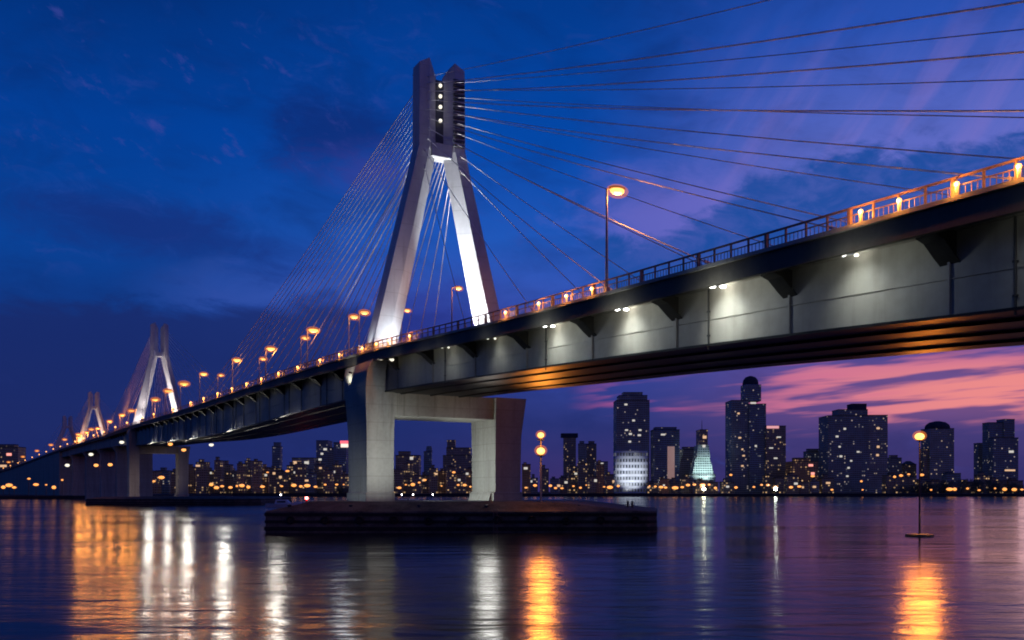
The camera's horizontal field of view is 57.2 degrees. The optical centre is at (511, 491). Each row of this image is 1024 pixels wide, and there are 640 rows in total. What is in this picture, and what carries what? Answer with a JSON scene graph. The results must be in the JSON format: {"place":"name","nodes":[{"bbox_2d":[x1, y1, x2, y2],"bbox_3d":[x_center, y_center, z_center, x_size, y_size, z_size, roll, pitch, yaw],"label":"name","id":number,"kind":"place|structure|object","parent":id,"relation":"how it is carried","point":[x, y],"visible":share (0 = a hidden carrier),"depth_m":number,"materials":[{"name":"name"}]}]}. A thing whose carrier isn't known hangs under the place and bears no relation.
{"place":"outdoors","nodes":[
{"label":"outdoors","id":0,"kind":"place"},
{"bbox_2d":[153,471,161,493],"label":"waterfront building","id":1,"kind":"structure","parent":0,"point":[157,483],"depth_m":1298.63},
{"bbox_2d":[156,468,172,493],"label":"waterfront building","id":2,"kind":"structure","parent":0,"point":[166,483],"depth_m":1388.64,"materials":[{"name":"blue glass"}]},
{"bbox_2d":[170,469,175,493],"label":"waterfront building","id":3,"kind":"structure","parent":0,"point":[173,482],"depth_m":1321.33,"materials":[{"name":"grey"}]},
{"bbox_2d":[188,464,195,493],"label":"waterfront building","id":4,"kind":"structure","parent":0,"point":[192,481],"depth_m":1385.31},
{"bbox_2d":[196,459,209,493],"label":"waterfront building","id":5,"kind":"structure","parent":0,"point":[202,474],"depth_m":1306.68,"materials":[{"name":"grey"}]},
{"bbox_2d":[210,468,213,493],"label":"waterfront building","id":6,"kind":"structure","parent":0,"point":[211,480],"depth_m":1345.83,"materials":[{"name":"grey"}]},
{"bbox_2d":[245,458,252,492],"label":"waterfront building","id":7,"kind":"structure","parent":0,"point":[248,462],"depth_m":1339.67,"materials":[{"name":"grey"}]},
{"bbox_2d":[252,459,261,492],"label":"waterfront building","id":8,"kind":"structure","parent":0,"point":[257,475],"depth_m":1300.55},
{"bbox_2d":[262,464,270,492],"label":"waterfront building","id":9,"kind":"structure","parent":0,"point":[265,468],"depth_m":1401.38,"materials":[{"name":"grey"}]},
{"bbox_2d":[272,442,282,469],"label":"office tower","id":10,"kind":"structure","parent":0,"point":[277,454],"depth_m":1620.00,"materials":[{"name":"stone"}]},
{"bbox_2d":[276,470,286,492],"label":"waterfront building","id":11,"kind":"structure","parent":0,"point":[282,477],"depth_m":1359.44,"materials":[{"name":"grey"}]},
{"bbox_2d":[286,462,294,492],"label":"waterfront building","id":12,"kind":"structure","parent":0,"point":[291,474],"depth_m":1402.05,"materials":[{"name":"grey"}]},
{"bbox_2d":[295,461,306,492],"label":"waterfront building","id":13,"kind":"structure","parent":0,"point":[300,470],"depth_m":1334.24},
{"bbox_2d":[292,458,316,472],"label":"apartment block","id":14,"kind":"structure","parent":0,"point":[310,462],"depth_m":1420.00,"materials":[{"name":"grey"}]},
{"bbox_2d":[305,470,316,492],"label":"waterfront building","id":15,"kind":"structure","parent":0,"point":[310,478],"depth_m":1335.04,"materials":[{"name":"blue glass"}]},
{"bbox_2d":[314,461,325,492],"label":"waterfront building","id":16,"kind":"structure","parent":0,"point":[319,468],"depth_m":1371.89,"materials":[{"name":"grey"}]},
{"bbox_2d":[323,467,333,492],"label":"waterfront building","id":17,"kind":"structure","parent":0,"point":[328,479],"depth_m":1306.27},
{"bbox_2d":[316,440,347,473],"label":"office tower","id":18,"kind":"structure","parent":0,"point":[328,454],"depth_m":1460.00,"materials":[{"name":"glass"}]},
{"bbox_2d":[333,461,342,492],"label":"waterfront building","id":19,"kind":"structure","parent":0,"point":[337,468],"depth_m":1347.64,"materials":[{"name":"grey"}]},
{"bbox_2d":[341,471,348,492],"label":"waterfront building","id":20,"kind":"structure","parent":0,"point":[344,477],"depth_m":1311.88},
{"bbox_2d":[394,467,403,493],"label":"waterfront building","id":21,"kind":"structure","parent":0,"point":[398,477],"depth_m":1358.87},
{"bbox_2d":[395,451,420,493],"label":"apartment block","id":22,"kind":"structure","parent":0,"point":[402,457],"depth_m":1440.00,"materials":[{"name":"grey"}]},
{"bbox_2d":[404,460,412,493],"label":"waterfront building","id":23,"kind":"structure","parent":0,"point":[408,469],"depth_m":1385.59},
{"bbox_2d":[412,473,421,493],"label":"waterfront building","id":24,"kind":"structure","parent":0,"point":[417,487],"depth_m":1331.07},
{"bbox_2d":[422,472,429,493],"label":"waterfront building","id":25,"kind":"structure","parent":0,"point":[426,487],"depth_m":1360.42,"materials":[{"name":"grey"}]},
{"bbox_2d":[424,446,432,474],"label":"office tower","id":26,"kind":"structure","parent":0,"point":[428,458],"depth_m":1620.00,"materials":[{"name":"blue glass"}]},
{"bbox_2d":[429,465,437,493],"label":"waterfront building","id":27,"kind":"structure","parent":0,"point":[433,480],"depth_m":1338.52,"materials":[{"name":"grey"}]},
{"bbox_2d":[438,468,446,492],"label":"waterfront building","id":28,"kind":"structure","parent":0,"point":[442,477],"depth_m":1354.86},
{"bbox_2d":[447,465,455,492],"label":"waterfront building","id":29,"kind":"structure","parent":0,"point":[451,482],"depth_m":1331.80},
{"bbox_2d":[443,440,471,472],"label":"office block","id":30,"kind":"structure","parent":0,"point":[460,458],"depth_m":1570.00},
{"bbox_2d":[456,471,465,492],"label":"waterfront building","id":31,"kind":"structure","parent":0,"point":[460,478],"depth_m":1341.43,"materials":[{"name":"grey"}]},
{"bbox_2d":[466,467,471,492],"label":"waterfront building","id":32,"kind":"structure","parent":0,"point":[468,476],"depth_m":1395.65,"materials":[{"name":"grey"}]},
{"bbox_2d":[0,497,1023,639],"bbox_3d":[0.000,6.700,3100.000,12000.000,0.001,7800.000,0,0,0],"label":"water","id":33,"kind":"structure","parent":0,"point":[778,568],"depth_m":74.89,"materials":[{"name":"blue liquid"}]},
{"bbox_2d":[0,494,232,498],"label":"quay wall","id":34,"kind":"structure","parent":33,"relation":"in","point":[5,496],"depth_m":817.44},
{"bbox_2d":[86,496,291,505],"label":"pier footing","id":35,"kind":"object","parent":33,"relation":"in","point":[187,501],"visible":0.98,"depth_m":447.35,"materials":[{"name":"concrete"}]},
{"bbox_2d":[266,494,301,506],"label":"motor boat","id":36,"kind":"object","parent":33,"relation":"on","point":[281,503],"visible":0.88,"depth_m":398.39,"materials":[{"name":"metal"}]},
{"bbox_2d":[264,500,656,532],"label":"pier footing","id":37,"kind":"object","parent":33,"relation":"in","point":[466,516],"visible":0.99,"depth_m":152.58,"materials":[{"name":"concrete"}]},
{"bbox_2d":[537,433,544,501],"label":"twin lamp post","id":38,"kind":"object","parent":37,"relation":"on","point":[540,450],"visible":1,"depth_m":159.84,"materials":[{"name":"metal"}]},
{"bbox_2d":[626,501,633,507],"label":"mooring post","id":39,"kind":"object","parent":37,"relation":"on","point":[632,504],"visible":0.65,"depth_m":162.86,"materials":[{"name":"metal"}]},
{"bbox_2d":[0,0,1023,500],"bbox_3d":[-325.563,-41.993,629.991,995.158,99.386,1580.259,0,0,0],"label":"cable stayed bridge","id":40,"kind":"structure","parent":33,"relation":"in","point":[944,274],"depth_m":117.01,"materials":[{"name":"paint"}]},
{"bbox_2d":[151,398,157,418],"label":"street lamp","id":41,"kind":"object","parent":40,"relation":"on","point":[154,399],"visible":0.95,"depth_m":425.72,"materials":[{"name":"metal"}]},
{"bbox_2d":[165,389,172,414],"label":"street lamp","id":42,"kind":"object","parent":40,"relation":"on","point":[168,390],"visible":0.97,"depth_m":389.23,"materials":[{"name":"metal"}]},
{"bbox_2d":[179,382,188,406],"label":"street lamp","id":43,"kind":"object","parent":40,"relation":"on","point":[184,383],"visible":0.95,"depth_m":352.81,"materials":[{"name":"metal"}]},
{"bbox_2d":[199,372,206,403],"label":"street lamp","id":44,"kind":"object","parent":40,"relation":"on","point":[202,373],"visible":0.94,"depth_m":315.94,"materials":[{"name":"metal"}]},
{"bbox_2d":[232,358,240,387],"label":"street lamp","id":45,"kind":"object","parent":40,"relation":"on","point":[237,359],"visible":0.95,"depth_m":268.26,"materials":[{"name":"metal"}]},
{"bbox_2d":[259,357,266,382],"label":"street lamp","id":46,"kind":"object","parent":40,"relation":"on","point":[261,358],"visible":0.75,"depth_m":299.77,"materials":[{"name":"metal"}]},
{"bbox_2d":[265,347,274,380],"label":"street lamp","id":47,"kind":"object","parent":40,"relation":"on","point":[270,348],"visible":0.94,"depth_m":232.47,"materials":[{"name":"metal"}]},
{"bbox_2d":[300,336,309,369],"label":"street lamp","id":48,"kind":"object","parent":40,"relation":"on","point":[303,337],"visible":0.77,"depth_m":255.96,"materials":[{"name":"metal"}]},
{"bbox_2d":[306,328,318,367],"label":"street lamp","id":49,"kind":"object","parent":40,"relation":"on","point":[313,329],"visible":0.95,"depth_m":199.27,"materials":[{"name":"metal"}]},
{"bbox_2d":[348,314,358,355],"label":"street lamp","id":50,"kind":"object","parent":40,"relation":"on","point":[353,316],"visible":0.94,"depth_m":219.03,"materials":[{"name":"metal"}]},
{"bbox_2d":[359,310,368,352],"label":"street lamp","id":51,"kind":"object","parent":40,"relation":"on","point":[364,311],"visible":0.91,"depth_m":212.52,"materials":[{"name":"metal"}]},
{"bbox_2d":[451,286,461,330],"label":"street lamp","id":52,"kind":"object","parent":40,"relation":"on","point":[458,287],"visible":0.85,"depth_m":167.24,"materials":[{"name":"metal"}]},
{"bbox_2d":[604,185,624,291],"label":"street lamp","id":53,"kind":"object","parent":40,"relation":"on","point":[616,190],"visible":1,"depth_m":96.84,"materials":[{"name":"metal"}]},
{"bbox_2d":[858,209,862,221],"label":"parapet lamp","id":54,"kind":"object","parent":40,"relation":"on","point":[860,211],"visible":1,"depth_m":67.18,"materials":[{"name":"glass"}]},
{"bbox_2d":[897,198,901,210],"bbox_3d":[26.549,-19.652,64.343,0.333,0.940,0.333,0,0,-23],"label":"parapet lamp","id":55,"kind":"object","parent":40,"relation":"on","point":[899,200],"visible":1,"depth_m":64.25,"materials":[{"name":"glass"}]},
{"bbox_2d":[954,181,959,194],"bbox_3d":[28.630,-19.496,60.404,0.333,0.940,0.333,0,0,23],"label":"parapet lamp","id":56,"kind":"object","parent":40,"relation":"on","point":[956,184],"visible":1,"depth_m":60.31,"materials":[{"name":"glass"}]},
{"bbox_2d":[1016,163,1021,177],"bbox_3d":[30.605,-19.345,56.666,0.333,0.940,0.333,0,0,-23],"label":"parapet lamp","id":57,"kind":"object","parent":40,"relation":"on","point":[1018,166],"visible":1,"depth_m":56.58,"materials":[{"name":"glass"}]},
{"bbox_2d":[212,493,1023,496],"bbox_3d":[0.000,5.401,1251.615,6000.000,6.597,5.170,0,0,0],"label":"quay wall","id":58,"kind":"structure","parent":33,"relation":"in","point":[661,495],"depth_m":1249.80,"materials":[{"name":"concrete"}]},
{"bbox_2d":[905,433,933,536],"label":"harbour light","id":59,"kind":"object","parent":33,"relation":"in","point":[919,437],"visible":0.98,"depth_m":139.87,"materials":[{"name":"paint"}]},
{"bbox_2d":[0,0,1023,491],"label":"sky","id":60,"kind":"structure","parent":0,"point":[173,163],"materials":[{"name":"blue"}]},
{"bbox_2d":[522,462,530,493],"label":"waterfront building","id":61,"kind":"structure","parent":0,"point":[526,474],"depth_m":1341.25,"materials":[{"name":"grey"}]},
{"bbox_2d":[531,474,537,493],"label":"waterfront building","id":62,"kind":"structure","parent":0,"point":[534,489],"depth_m":1396.17,"materials":[{"name":"stone"}]},
{"bbox_2d":[542,465,548,493],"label":"waterfront building","id":63,"kind":"structure","parent":0,"point":[545,481],"depth_m":1393.40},
{"bbox_2d":[550,477,559,493],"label":"waterfront building","id":64,"kind":"structure","parent":0,"point":[554,481],"depth_m":1339.29,"materials":[{"name":"stone"}]},
{"bbox_2d":[559,475,567,493],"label":"waterfront building","id":65,"kind":"structure","parent":0,"point":[563,481],"depth_m":1396.67,"materials":[{"name":"grey"}]},
{"bbox_2d":[561,433,577,492],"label":"office tower","id":66,"kind":"structure","parent":0,"point":[569,447],"depth_m":1600.00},
{"bbox_2d":[568,463,576,493],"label":"waterfront building","id":67,"kind":"structure","parent":0,"point":[572,475],"depth_m":1404.24,"materials":[{"name":"grey"}]},
{"bbox_2d":[578,441,585,462],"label":"office block","id":68,"kind":"structure","parent":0,"point":[581,451],"depth_m":1600.00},
{"bbox_2d":[577,461,587,493],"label":"waterfront building","id":69,"kind":"structure","parent":0,"point":[582,470],"depth_m":1371.31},
{"bbox_2d":[586,441,595,475],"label":"office block","id":70,"kind":"structure","parent":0,"point":[590,453],"depth_m":1610.00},
{"bbox_2d":[586,474,596,493],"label":"waterfront building","id":71,"kind":"structure","parent":0,"point":[591,483],"depth_m":1305.00,"materials":[{"name":"grey"}]},
{"bbox_2d":[596,460,603,492],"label":"waterfront building","id":72,"kind":"structure","parent":0,"point":[600,475],"depth_m":1303.18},
{"bbox_2d":[594,461,607,492],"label":"apartment block","id":73,"kind":"structure","parent":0,"point":[605,463],"depth_m":1380.00,"materials":[{"name":"stone"}]},
{"bbox_2d":[605,472,613,492],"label":"waterfront building","id":74,"kind":"structure","parent":0,"point":[609,480],"depth_m":1336.48,"materials":[{"name":"grey"}]},
{"bbox_2d":[613,392,649,492],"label":"office tower","id":75,"kind":"structure","parent":0,"point":[631,441],"depth_m":1420.00,"materials":[{"name":"stone"}]},
{"bbox_2d":[646,481,657,492],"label":"waterfront building","id":76,"kind":"structure","parent":0,"point":[652,485],"depth_m":1399.95,"materials":[{"name":"grey"}]},
{"bbox_2d":[658,477,668,493],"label":"waterfront building","id":77,"kind":"structure","parent":0,"point":[662,481],"depth_m":1310.49,"materials":[{"name":"grey"}]},
{"bbox_2d":[650,427,679,482],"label":"office block","id":78,"kind":"structure","parent":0,"point":[665,452],"depth_m":1430.00,"materials":[{"name":"blue glass"}]},
{"bbox_2d":[667,446,674,478],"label":"stair window","id":79,"kind":"structure","parent":78,"relation":"in","point":[670,449],"depth_m":1429.52,"materials":[{"name":"pink"}]},
{"bbox_2d":[669,478,679,493],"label":"waterfront building","id":80,"kind":"structure","parent":0,"point":[673,482],"depth_m":1396.27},
{"bbox_2d":[680,447,693,493],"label":"office block","id":81,"kind":"structure","parent":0,"point":[686,456],"depth_m":1460.00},
{"bbox_2d":[681,474,693,493],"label":"waterfront building","id":82,"kind":"structure","parent":0,"point":[686,479],"depth_m":1340.34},
{"bbox_2d":[694,479,707,493],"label":"waterfront building","id":83,"kind":"structure","parent":0,"point":[698,487],"depth_m":1297.04,"materials":[{"name":"grey"}]},
{"bbox_2d":[689,429,715,493],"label":"spired tower","id":84,"kind":"structure","parent":0,"point":[701,467],"depth_m":1411.13,"materials":[{"name":"teal"}]},
{"bbox_2d":[708,480,718,493],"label":"waterfront building","id":85,"kind":"structure","parent":0,"point":[711,489],"depth_m":1320.73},
{"bbox_2d":[719,478,733,493],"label":"waterfront building","id":86,"kind":"structure","parent":0,"point":[726,486],"depth_m":1397.95,"materials":[{"name":"grey"}]},
{"bbox_2d":[725,376,765,493],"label":"skyscraper","id":87,"kind":"structure","parent":0,"point":[745,422],"depth_m":1450.00,"materials":[{"name":"stone"}]},
{"bbox_2d":[763,474,773,493],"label":"waterfront building","id":88,"kind":"structure","parent":0,"point":[768,479],"depth_m":1402.09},
{"bbox_2d":[765,426,785,476],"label":"office block","id":89,"kind":"structure","parent":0,"point":[775,451],"depth_m":1440.00,"materials":[{"name":"grey"}]},
{"bbox_2d":[774,476,783,493],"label":"waterfront building","id":90,"kind":"structure","parent":0,"point":[779,481],"depth_m":1393.67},
{"bbox_2d":[784,473,797,493],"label":"waterfront building","id":91,"kind":"structure","parent":0,"point":[790,479],"depth_m":1334.94,"materials":[{"name":"grey"}]},
{"bbox_2d":[798,479,808,493],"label":"waterfront building","id":92,"kind":"structure","parent":0,"point":[803,488],"depth_m":1360.11,"materials":[{"name":"grey"}]},
{"bbox_2d":[803,449,818,480],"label":"office block","id":93,"kind":"structure","parent":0,"point":[812,454],"depth_m":1480.00,"materials":[{"name":"blue glass"}]},
{"bbox_2d":[819,474,833,492],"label":"waterfront building","id":94,"kind":"structure","parent":0,"point":[826,484],"depth_m":1389.06,"materials":[{"name":"grey"}]},
{"bbox_2d":[819,404,887,492],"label":"apartment tower","id":95,"kind":"structure","parent":0,"point":[853,445],"depth_m":1420.00,"materials":[{"name":"stone"}]},
{"bbox_2d":[882,473,899,492],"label":"waterfront building","id":96,"kind":"structure","parent":0,"point":[887,482],"depth_m":1336.41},
{"bbox_2d":[888,455,901,474],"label":"office block","id":97,"kind":"structure","parent":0,"point":[895,464],"depth_m":1500.00,"materials":[{"name":"stone"}]},
{"bbox_2d":[900,474,916,492],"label":"waterfront building","id":98,"kind":"structure","parent":0,"point":[907,480],"depth_m":1401.98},
{"bbox_2d":[902,461,916,475],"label":"office block","id":99,"kind":"structure","parent":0,"point":[909,467],"depth_m":1500.00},
{"bbox_2d":[917,477,930,491],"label":"waterfront building","id":100,"kind":"structure","parent":0,"point":[924,479],"depth_m":1404.92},
{"bbox_2d":[925,479,945,492],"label":"waterfront building","id":101,"kind":"structure","parent":0,"point":[933,481],"depth_m":1357.35,"materials":[{"name":"grey"}]},
{"bbox_2d":[920,421,953,480],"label":"office tower","id":102,"kind":"structure","parent":0,"point":[937,453],"depth_m":1460.00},
{"bbox_2d":[941,472,960,492],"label":"waterfront building","id":103,"kind":"structure","parent":0,"point":[948,476],"depth_m":1353.35,"materials":[{"name":"blue glass"}]},
{"bbox_2d":[961,480,975,493],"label":"waterfront building","id":104,"kind":"structure","parent":0,"point":[969,488],"depth_m":1397.73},
{"bbox_2d":[973,443,981,474],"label":"gateway block","id":105,"kind":"structure","parent":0,"point":[977,457],"depth_m":1483.03,"materials":[{"name":"stone"}]},
{"bbox_2d":[974,472,991,493],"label":"waterfront building","id":106,"kind":"structure","parent":0,"point":[981,476],"depth_m":1387.17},
{"bbox_2d":[986,477,1006,493],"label":"waterfront building","id":107,"kind":"structure","parent":0,"point":[992,479],"depth_m":1316.07,"materials":[{"name":"grey"}]},
{"bbox_2d":[982,419,1018,480],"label":"office tower","id":108,"kind":"structure","parent":0,"point":[999,450],"depth_m":1434.00,"materials":[{"name":"blue glass"}]},
{"bbox_2d":[1003,478,1022,493],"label":"waterfront building","id":109,"kind":"structure","parent":0,"point":[1013,480],"depth_m":1313.63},
{"label":"ground","id":110,"kind":"structure","parent":0,"visible":0},
{"bbox_2d":[0,444,25,470],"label":"warehouse","id":111,"kind":"structure","parent":110,"relation":"on","point":[12,454],"depth_m":1360.00,"materials":[{"name":"brown"}]},
{"bbox_2d":[214,457,223,492],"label":"waterfront building","id":112,"kind":"structure","parent":110,"relation":"on","point":[218,472],"depth_m":1316.46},
{"bbox_2d":[224,460,232,492],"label":"waterfront building","id":113,"kind":"structure","parent":110,"relation":"on","point":[228,474],"depth_m":1364.23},
{"bbox_2d":[233,468,236,492],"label":"waterfront building","id":114,"kind":"structure","parent":110,"relation":"on","point":[234,478],"depth_m":1376.89,"materials":[{"name":"grey"}]},
{"bbox_2d":[237,461,246,492],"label":"waterfront building","id":115,"kind":"structure","parent":110,"relation":"on","point":[241,473],"depth_m":1296.16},
{"bbox_2d":[269,466,280,492],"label":"waterfront building","id":116,"kind":"structure","parent":110,"relation":"on","point":[273,479],"depth_m":1360.62,"materials":[{"name":"grey"}]},
{"bbox_2d":[204,478,1023,492],"bbox_3d":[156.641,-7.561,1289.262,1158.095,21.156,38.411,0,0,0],"label":"treeline","id":117,"kind":"object","parent":110,"relation":"on","point":[944,485],"visible":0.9,"depth_m":1284.58,"materials":[{"name":"black plant"}]},
{"bbox_2d":[785,458,817,480],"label":"apartment block","id":118,"kind":"structure","parent":110,"relation":"on","point":[804,469],"depth_m":1390.00,"materials":[{"name":"brown"}]},
{"bbox_2d":[809,478,818,493],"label":"waterfront building","id":119,"kind":"structure","parent":110,"relation":"on","point":[813,486],"depth_m":1381.24,"materials":[{"name":"grey"}]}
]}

